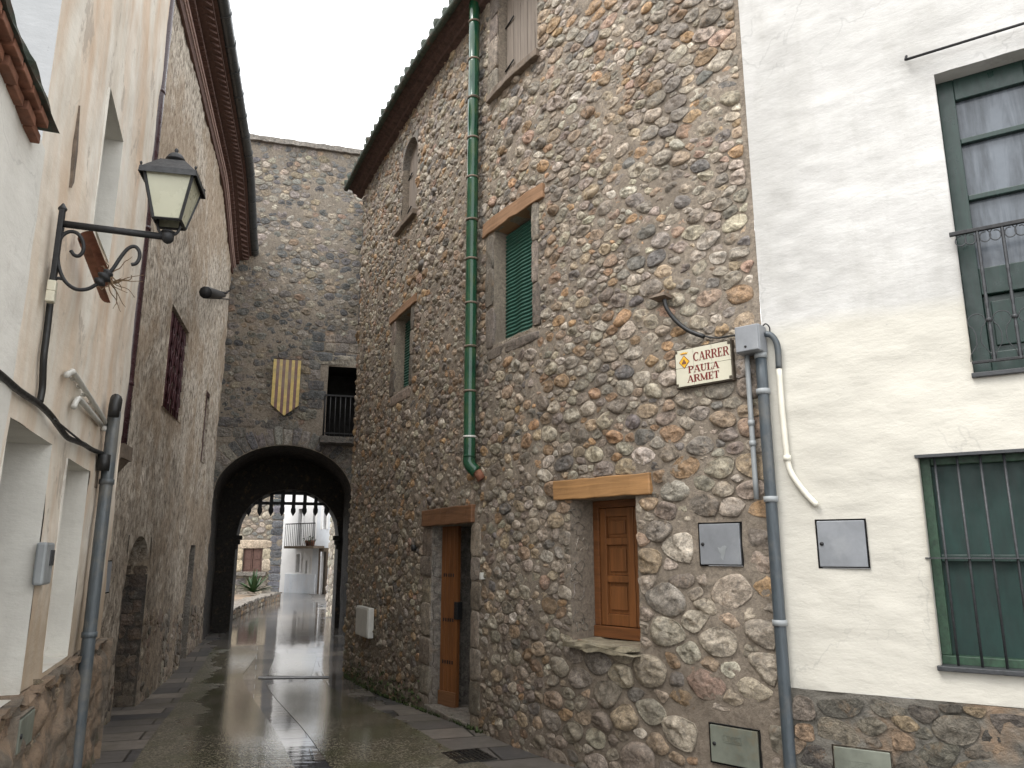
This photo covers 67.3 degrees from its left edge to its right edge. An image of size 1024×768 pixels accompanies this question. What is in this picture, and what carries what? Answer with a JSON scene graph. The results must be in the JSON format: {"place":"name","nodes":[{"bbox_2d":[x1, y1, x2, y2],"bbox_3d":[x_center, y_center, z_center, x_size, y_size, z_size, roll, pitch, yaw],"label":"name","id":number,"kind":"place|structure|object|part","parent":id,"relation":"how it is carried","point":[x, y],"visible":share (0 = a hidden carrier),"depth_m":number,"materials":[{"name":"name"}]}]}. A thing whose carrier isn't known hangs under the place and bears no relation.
{"place":"outdoors","nodes":[
{"label":"outdoors","id":0,"kind":"place"},
{"bbox_2d":[0,0,59,456],"bbox_3d":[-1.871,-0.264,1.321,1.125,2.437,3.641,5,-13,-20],"label":"house","id":1,"kind":"structure","parent":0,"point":[25,113],"depth_m":3.01,"materials":[{"name":"white paint"}]},
{"bbox_2d":[235,495,330,594],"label":"white house","id":2,"kind":"structure","parent":0,"point":[303,571],"depth_m":31.11,"materials":[{"name":"white paint"}]},
{"bbox_2d":[236,548,266,575],"bbox_3d":[-9.453,6.454,27.870,1.151,0.968,0.435,0,-12,0],"label":"window","id":3,"kind":"structure","parent":2,"relation":"in","point":[252,557],"depth_m":27.98,"materials":[{"name":"wood"}]},
{"bbox_2d":[293,551,301,571],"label":"window","id":4,"kind":"structure","parent":2,"relation":"in","point":[297,563],"depth_m":32.26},
{"bbox_2d":[295,505,303,544],"bbox_3d":[-8.919,5.976,32.569,0.505,1.669,0.180,-10,-16,38],"label":"balcony door","id":5,"kind":"structure","parent":2,"relation":"in","point":[299,507],"depth_m":32.62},
{"bbox_2d":[284,523,323,548],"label":"balcony","id":6,"kind":"structure","parent":2,"relation":"attached to","point":[297,547],"depth_m":31.57,"materials":[{"name":"grey metal"}]},
{"bbox_2d":[303,557,309,573],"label":"window","id":7,"kind":"structure","parent":2,"relation":"in","point":[306,559],"depth_m":31.81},
{"bbox_2d":[310,506,317,544],"bbox_3d":[-8.173,5.892,31.976,0.411,1.590,0.180,-10,-16,38],"label":"balcony door","id":8,"kind":"structure","parent":2,"relation":"in","point":[313,518],"depth_m":31.96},
{"bbox_2d":[317,548,328,594],"bbox_3d":[-7.596,7.605,31.127,0.608,1.902,0.180,-10,-16,38],"label":"door","id":9,"kind":"structure","parent":2,"relation":"in","point":[323,552],"depth_m":31.18,"materials":[{"name":"white paint"}]},
{"bbox_2d":[320,506,328,528],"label":"window","id":10,"kind":"structure","parent":2,"relation":"in","point":[324,519],"depth_m":31.64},
{"bbox_2d":[131,647,492,767],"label":"road","id":11,"kind":"structure","parent":0,"point":[216,717],"depth_m":7.21,"materials":[{"name":"grey stone"}]},
{"bbox_2d":[441,748,496,763],"bbox_3d":[-0.347,2.993,6.193,0.331,0.009,0.376,6,-14,-26],"label":"drain grate","id":12,"kind":"object","parent":11,"relation":"on","point":[477,754],"visible":1,"depth_m":6.18,"materials":[{"name":"black metal"}]},
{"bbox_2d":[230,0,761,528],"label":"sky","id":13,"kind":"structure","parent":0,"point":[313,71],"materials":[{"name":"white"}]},
{"bbox_2d":[92,563,912,767],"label":"ground","id":14,"kind":"structure","parent":0,"point":[294,623],"depth_m":9.63,"materials":[{"name":"stone"}]},
{"bbox_2d":[0,0,169,767],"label":"pale house","id":15,"kind":"structure","parent":14,"relation":"on","point":[100,64],"depth_m":4.39,"materials":[{"name":"beige paint"}]},
{"bbox_2d":[10,706,34,757],"bbox_3d":[-2.386,1.642,3.625,0.185,0.168,0.317,5,-13,-20],"label":"meter cabinet","id":16,"kind":"object","parent":15,"relation":"attached to","point":[22,724],"visible":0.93,"depth_m":3.59,"materials":[{"name":"grey metal"}]},
{"bbox_3d":[-2.312,1.648,3.652,0.026,0.148,0.297,5,-13,-20],"label":"door","id":17,"kind":"part","parent":16,"relation":"part of","materials":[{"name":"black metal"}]},
{"bbox_2d":[32,542,54,585],"bbox_3d":[-2.421,0.929,3.982,0.056,0.214,0.206,5,-13,-20],"label":"meter box","id":18,"kind":"object","parent":15,"relation":"attached to","point":[44,560],"visible":1,"depth_m":3.90,"materials":[{"name":"grey metal"}]},
{"bbox_2d":[49,550,54,565],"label":"window","id":19,"kind":"structure","parent":18,"relation":"in","point":[52,554],"depth_m":4.02,"materials":[{"name":"grey metal"}]},
{"bbox_2d":[0,275,103,454],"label":"electrical cable","id":20,"kind":"object","parent":15,"relation":"attached to","point":[50,299],"depth_m":3.62,"materials":[{"name":"black rubber"}]},
{"bbox_2d":[63,368,107,431],"bbox_3d":[-2.682,0.141,4.852,0.055,0.204,1.578,5,-13,-20],"label":"white conduit","id":21,"kind":"object","parent":15,"relation":"attached to","point":[80,400],"visible":0.98,"depth_m":4.73,"materials":[{"name":"plastic"}]},
{"bbox_2d":[73,394,122,767],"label":"conduit","id":22,"kind":"object","parent":15,"relation":"attached to","point":[106,462],"visible":0.97,"depth_m":5.33,"materials":[{"name":"grey metal"}]},
{"bbox_2d":[93,87,122,262],"bbox_3d":[-2.834,-1.375,5.053,0.344,0.924,0.702,5,-13,-20],"label":"window","id":23,"kind":"structure","parent":15,"relation":"in","point":[112,140],"depth_m":5.41,"materials":[{"name":"white paint"}]},
{"bbox_2d":[77,231,143,311],"bbox_3d":[-2.230,-0.603,4.307,0.255,0.335,0.520,3,-13,-13],"label":"clay tile planter","id":24,"kind":"object","parent":15,"relation":"attached to","point":[95,260],"visible":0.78,"depth_m":4.28,"materials":[{"name":"ceramic"}]},
{"bbox_2d":[49,148,205,291],"bbox_3d":[-1.890,-0.819,3.821,0.621,0.816,0.270,3,-13,-12],"label":"street lamp","id":25,"kind":"object","parent":15,"relation":"attached to","point":[175,190],"visible":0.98,"depth_m":3.79,"materials":[{"name":"black metal"}]},
{"bbox_2d":[12,0,258,724],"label":"roughcast house","id":26,"kind":"structure","parent":14,"relation":"on","point":[152,617],"depth_m":10.54,"materials":[{"name":"stone"}]},
{"bbox_2d":[105,560,111,592],"bbox_3d":[-3.926,1.840,7.326,0.120,0.309,0.387,3,-13,-14],"label":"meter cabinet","id":27,"kind":"object","parent":26,"relation":"attached to","point":[109,566],"visible":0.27,"depth_m":7.44,"materials":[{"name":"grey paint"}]},
{"bbox_3d":[-3.884,1.842,7.336,0.020,0.289,0.367,3,-13,-14],"label":"door","id":28,"kind":"part","parent":27,"relation":"part of","materials":[{"name":"grey paint"}]},
{"bbox_2d":[105,535,150,718],"bbox_3d":[-4.493,2.788,8.465,0.568,2.187,1.161,3,-13,-14],"label":"doorway","id":29,"kind":"structure","parent":26,"relation":"in","point":[127,654],"depth_m":9.04,"materials":[{"name":"stone"}]},
{"bbox_2d":[117,0,174,473],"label":"downpipe","id":30,"kind":"object","parent":26,"relation":"attached to","point":[125,454],"visible":0.45,"depth_m":7.51,"materials":[{"name":"brown metal"}]},
{"bbox_2d":[162,304,188,422],"bbox_3d":[-4.598,-0.238,10.346,0.170,1.331,1.399,3,-13,-14],"label":"window","id":31,"kind":"structure","parent":26,"relation":"in","point":[177,342],"depth_m":10.47,"materials":[{"name":"paint"}]},
{"bbox_2d":[178,545,195,665],"bbox_3d":[-5.424,3.667,12.323,0.410,2.125,0.589,3,-13,-14],"label":"doorway","id":32,"kind":"structure","parent":26,"relation":"in","point":[187,601],"depth_m":12.65,"materials":[{"name":"stone"}]},
{"bbox_2d":[200,390,209,463],"bbox_3d":[-5.328,0.745,13.286,0.070,1.219,0.487,3,-13,-14],"label":"window","id":33,"kind":"structure","parent":26,"relation":"in","point":[207,396],"depth_m":13.42,"materials":[{"name":"paint"}]},
{"bbox_2d":[199,286,229,299],"bbox_3d":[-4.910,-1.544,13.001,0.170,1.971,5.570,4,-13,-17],"label":"wall spotlight","id":34,"kind":"object","parent":26,"relation":"attached to","point":[205,292],"depth_m":10.42,"materials":[{"name":"black metal"}]},
{"bbox_2d":[233,592,281,618],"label":"planter wall","id":35,"kind":"structure","parent":14,"relation":"on","point":[244,604],"depth_m":23.28,"materials":[{"name":"stone"}]},
{"bbox_2d":[235,571,277,592],"bbox_3d":[-8.608,6.612,25.929,1.468,0.818,1.395,0,-12,0],"label":"garden plant","id":36,"kind":"object","parent":35,"relation":"on","point":[254,584],"visible":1,"depth_m":25.81,"materials":[{"name":"green plant"}]},
{"bbox_2d":[184,133,364,640],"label":"gate tower","id":37,"kind":"structure","parent":14,"relation":"on","point":[294,289],"depth_m":16.21,"materials":[{"name":"stone"}]},
{"bbox_2d":[271,358,300,414],"bbox_3d":[-4.570,0.069,15.545,0.532,1.170,0.120,4,-13,-16],"label":"heraldic shield","id":38,"kind":"object","parent":37,"relation":"attached to","point":[285,388],"visible":1,"depth_m":15.50,"materials":[{"name":"yellow paint"}]},
{"bbox_2d":[246,490,328,515],"bbox_3d":[-5.188,2.492,17.499,2.038,1.054,0.072,4,-13,-16],"label":"portcullis","id":39,"kind":"object","parent":37,"relation":"hanging from","point":[293,503],"visible":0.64,"depth_m":17.48,"materials":[{"name":"black metal"}]},
{"bbox_2d":[319,394,355,446],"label":"tower balcony","id":40,"kind":"structure","parent":37,"relation":"attached to","point":[333,440],"depth_m":15.30,"materials":[{"name":"black metal"}]},
{"bbox_2d":[325,366,356,436],"bbox_3d":[-3.512,0.471,16.296,1.068,1.479,1.102,0,-12,0],"label":"doorway","id":41,"kind":"structure","parent":37,"relation":"in","point":[341,380],"depth_m":16.70,"materials":[{"name":"black metal"}]},
{"bbox_2d":[358,204,363,318],"bbox_3d":[-3.045,-2.609,16.465,0.370,2.690,0.315,4,-13,-16],"label":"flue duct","id":42,"kind":"object","parent":37,"relation":"attached to","point":[360,275],"visible":0.01,"depth_m":16.37,"materials":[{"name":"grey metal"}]},
{"bbox_2d":[258,676,328,677],"bbox_3d":[-3.155,4.235,11.114,1.040,0.001,0.178,1,-12,-3],"label":"road drain slot","id":43,"kind":"object","parent":14,"relation":"on","point":[294,677],"visible":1,"depth_m":11.08,"materials":[{"name":"black metal"}]},
{"bbox_2d":[325,517,334,616],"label":"rubble wall","id":44,"kind":"structure","parent":14,"relation":"on","point":[329,587],"depth_m":20.63,"materials":[{"name":"stone"}]},
{"bbox_2d":[343,659,482,732],"bbox_3d":[-1.402,3.598,9.152,0.160,0.418,5.003,6,-14,-25],"label":"moss","id":45,"kind":"object","parent":14,"relation":"on","point":[386,696],"visible":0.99,"depth_m":9.02,"materials":[{"name":"green plant"}]},
{"bbox_2d":[342,0,783,767],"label":"stone house","id":46,"kind":"structure","parent":14,"relation":"on","point":[598,616],"depth_m":6.58,"materials":[{"name":"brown stone"}]},
{"bbox_2d":[355,605,373,638],"bbox_3d":[-1.993,3.206,10.388,0.088,0.380,0.660,6,-14,-24],"label":"wall box","id":47,"kind":"object","parent":46,"relation":"attached to","point":[364,626],"visible":1,"depth_m":10.21,"materials":[{"name":"white plastic"}]},
{"bbox_2d":[389,293,416,392],"bbox_3d":[-1.375,-0.482,10.202,0.232,1.158,1.154,6,-14,-25],"label":"window","id":48,"kind":"structure","parent":46,"relation":"in","point":[402,342],"depth_m":10.43,"materials":[{"name":"green wood"}]},
{"bbox_2d":[393,128,418,236],"bbox_3d":[-1.360,-2.764,10.639,0.302,1.284,0.883,6,-14,-25],"label":"window","id":49,"kind":"structure","parent":46,"relation":"in","point":[409,209],"depth_m":10.79,"materials":[{"name":"brown wood"}]},
{"bbox_2d":[411,545,416,550],"bbox_3d":[-1.140,1.900,8.920,0.055,0.070,0.070,6,-14,-26],"label":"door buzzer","id":50,"kind":"object","parent":46,"relation":"attached to","point":[413,547],"depth_m":8.90,"materials":[{"name":"black plastic"}]},
{"bbox_2d":[422,504,475,727],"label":"door","id":51,"kind":"structure","parent":46,"relation":"in","point":[451,610],"depth_m":8.31,"materials":[{"name":"wood"}]},
{"bbox_2d":[463,0,484,481],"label":"ceramic downpipe","id":52,"kind":"object","parent":46,"relation":"attached to","point":[472,467],"visible":1,"depth_m":8.03,"materials":[{"name":"green ceramic"}]},
{"bbox_2d":[479,572,484,579],"bbox_3d":[-0.280,1.822,7.299,0.055,0.064,0.032,7,-14,-28],"label":"doorbell","id":53,"kind":"object","parent":46,"relation":"attached to","point":[481,574],"visible":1,"depth_m":7.28,"materials":[{"name":"white plastic"}]},
{"bbox_2d":[482,183,544,344],"bbox_3d":[0.065,-1.105,7.541,0.244,1.365,1.139,7,-14,-31],"label":"window","id":54,"kind":"structure","parent":46,"relation":"in","point":[513,285],"depth_m":7.68,"materials":[{"name":"green wood"}]},
{"bbox_2d":[486,0,540,103],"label":"window","id":55,"kind":"structure","parent":46,"relation":"in","point":[518,24],"depth_m":8.10,"materials":[{"name":"brown wood"}]},
{"bbox_2d":[553,472,652,656],"bbox_3d":[0.774,1.398,6.030,0.426,1.327,1.038,10,-16,-40],"label":"window","id":56,"kind":"structure","parent":46,"relation":"in","point":[604,544],"depth_m":6.20,"materials":[{"name":"brown wood"}]},
{"bbox_2d":[648,292,734,338],"bbox_3d":[1.331,-0.494,5.602,0.697,0.440,0.163,-12,-17,43],"label":"cable stub","id":57,"kind":"object","parent":46,"relation":"attached to","point":[663,297],"visible":0.94,"depth_m":5.69,"materials":[{"name":"black rubber"}]},
{"bbox_2d":[675,339,736,389],"bbox_3d":[1.378,-0.135,5.514,0.458,0.290,0.053,-12,-17,43],"label":"street sign","id":58,"kind":"object","parent":46,"relation":"attached to","point":[705,364],"visible":1,"depth_m":5.48,"materials":[{"name":"white ceramic"}]},
{"bbox_2d":[698,522,743,565],"bbox_3d":[1.450,1.096,5.267,0.323,0.292,0.130,-12,-17,43],"label":"meter cabinet","id":59,"kind":"object","parent":46,"relation":"attached to","point":[720,543],"visible":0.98,"depth_m":5.22,"materials":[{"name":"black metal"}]},
{"bbox_3d":[1.413,1.088,5.230,0.303,0.273,0.026,-12,-17,43],"label":"door","id":60,"kind":"part","parent":59,"relation":"part of","materials":[{"name":"grey paint"}]},
{"bbox_2d":[709,722,762,767],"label":"meter cabinet","id":61,"kind":"object","parent":46,"relation":"attached to","point":[735,746],"visible":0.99,"depth_m":4.93,"materials":[{"name":"black metal"}]},
{"bbox_3d":[1.429,2.330,4.943,0.334,0.226,0.026,-12,-17,42],"label":"door","id":62,"kind":"part","parent":61,"relation":"part of","materials":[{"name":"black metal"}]},
{"bbox_2d":[738,0,1023,767],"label":"plaster house","id":63,"kind":"structure","parent":14,"relation":"on","point":[881,169],"depth_m":4.80,"materials":[{"name":"paint"}]},
{"bbox_2d":[735,323,767,356],"bbox_3d":[1.622,-0.298,5.230,0.171,0.186,0.150,-10,-16,39],"label":"junction box","id":64,"kind":"object","parent":63,"relation":"attached to","point":[751,340],"visible":0.98,"depth_m":5.17,"materials":[{"name":"grey paint"}]},
{"bbox_2d":[744,355,758,498],"bbox_3d":[1.611,0.281,5.172,0.046,0.979,0.046,0,-12,0],"label":"conduit","id":65,"kind":"object","parent":64,"relation":"attached to","point":[751,425],"visible":1,"depth_m":5.16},
{"bbox_2d":[754,352,796,767],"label":"conduit","id":66,"kind":"object","parent":63,"relation":"attached to","point":[771,500],"visible":1,"depth_m":4.88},
{"bbox_2d":[762,323,818,506],"bbox_3d":[1.821,0.185,5.050,0.278,1.246,0.058,-7,-14,27],"label":"conduit","id":67,"kind":"object","parent":63,"relation":"attached to","point":[810,498],"visible":0.99,"depth_m":5.05,"materials":[{"name":"beige plastic"}]},
{"bbox_2d":[815,518,870,568],"bbox_3d":[2.066,0.996,4.795,0.297,0.300,0.130,-8,-15,32],"label":"meter cabinet","id":68,"kind":"object","parent":63,"relation":"attached to","point":[842,543],"visible":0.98,"depth_m":4.75,"materials":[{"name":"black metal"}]},
{"bbox_3d":[2.038,0.986,4.752,0.277,0.280,0.026,-8,-15,32],"label":"door","id":69,"kind":"part","parent":68,"relation":"part of","materials":[{"name":"grey paint"}]},
{"bbox_2d":[831,744,893,767],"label":"meter cabinet","id":70,"kind":"object","parent":63,"relation":"attached to","point":[844,756],"visible":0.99,"depth_m":4.46,"materials":[{"name":"black metal"}]},
{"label":"door","id":71,"kind":"part","parent":70,"relation":"part of","materials":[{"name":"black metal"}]},
{"bbox_2d":[904,22,1023,60],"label":"awning rod","id":72,"kind":"object","parent":63,"relation":"attached to","point":[964,41],"visible":1,"depth_m":4.83,"materials":[{"name":"black metal"}]},
{"bbox_2d":[914,448,1023,676],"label":"barred window","id":73,"kind":"structure","parent":63,"relation":"in","point":[973,502],"depth_m":4.46,"materials":[{"name":"green paint"}]},
{"bbox_2d":[934,49,1023,377],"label":"balcony door","id":74,"kind":"structure","parent":63,"relation":"in","point":[981,103],"depth_m":4.79,"materials":[{"name":"green paint"}]},
{"bbox_2d":[949,218,1023,363],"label":"balcony railing","id":75,"kind":"object","parent":63,"relation":"attached to","point":[976,231],"visible":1,"depth_m":4.52,"materials":[{"name":"black metal"}]}
]}

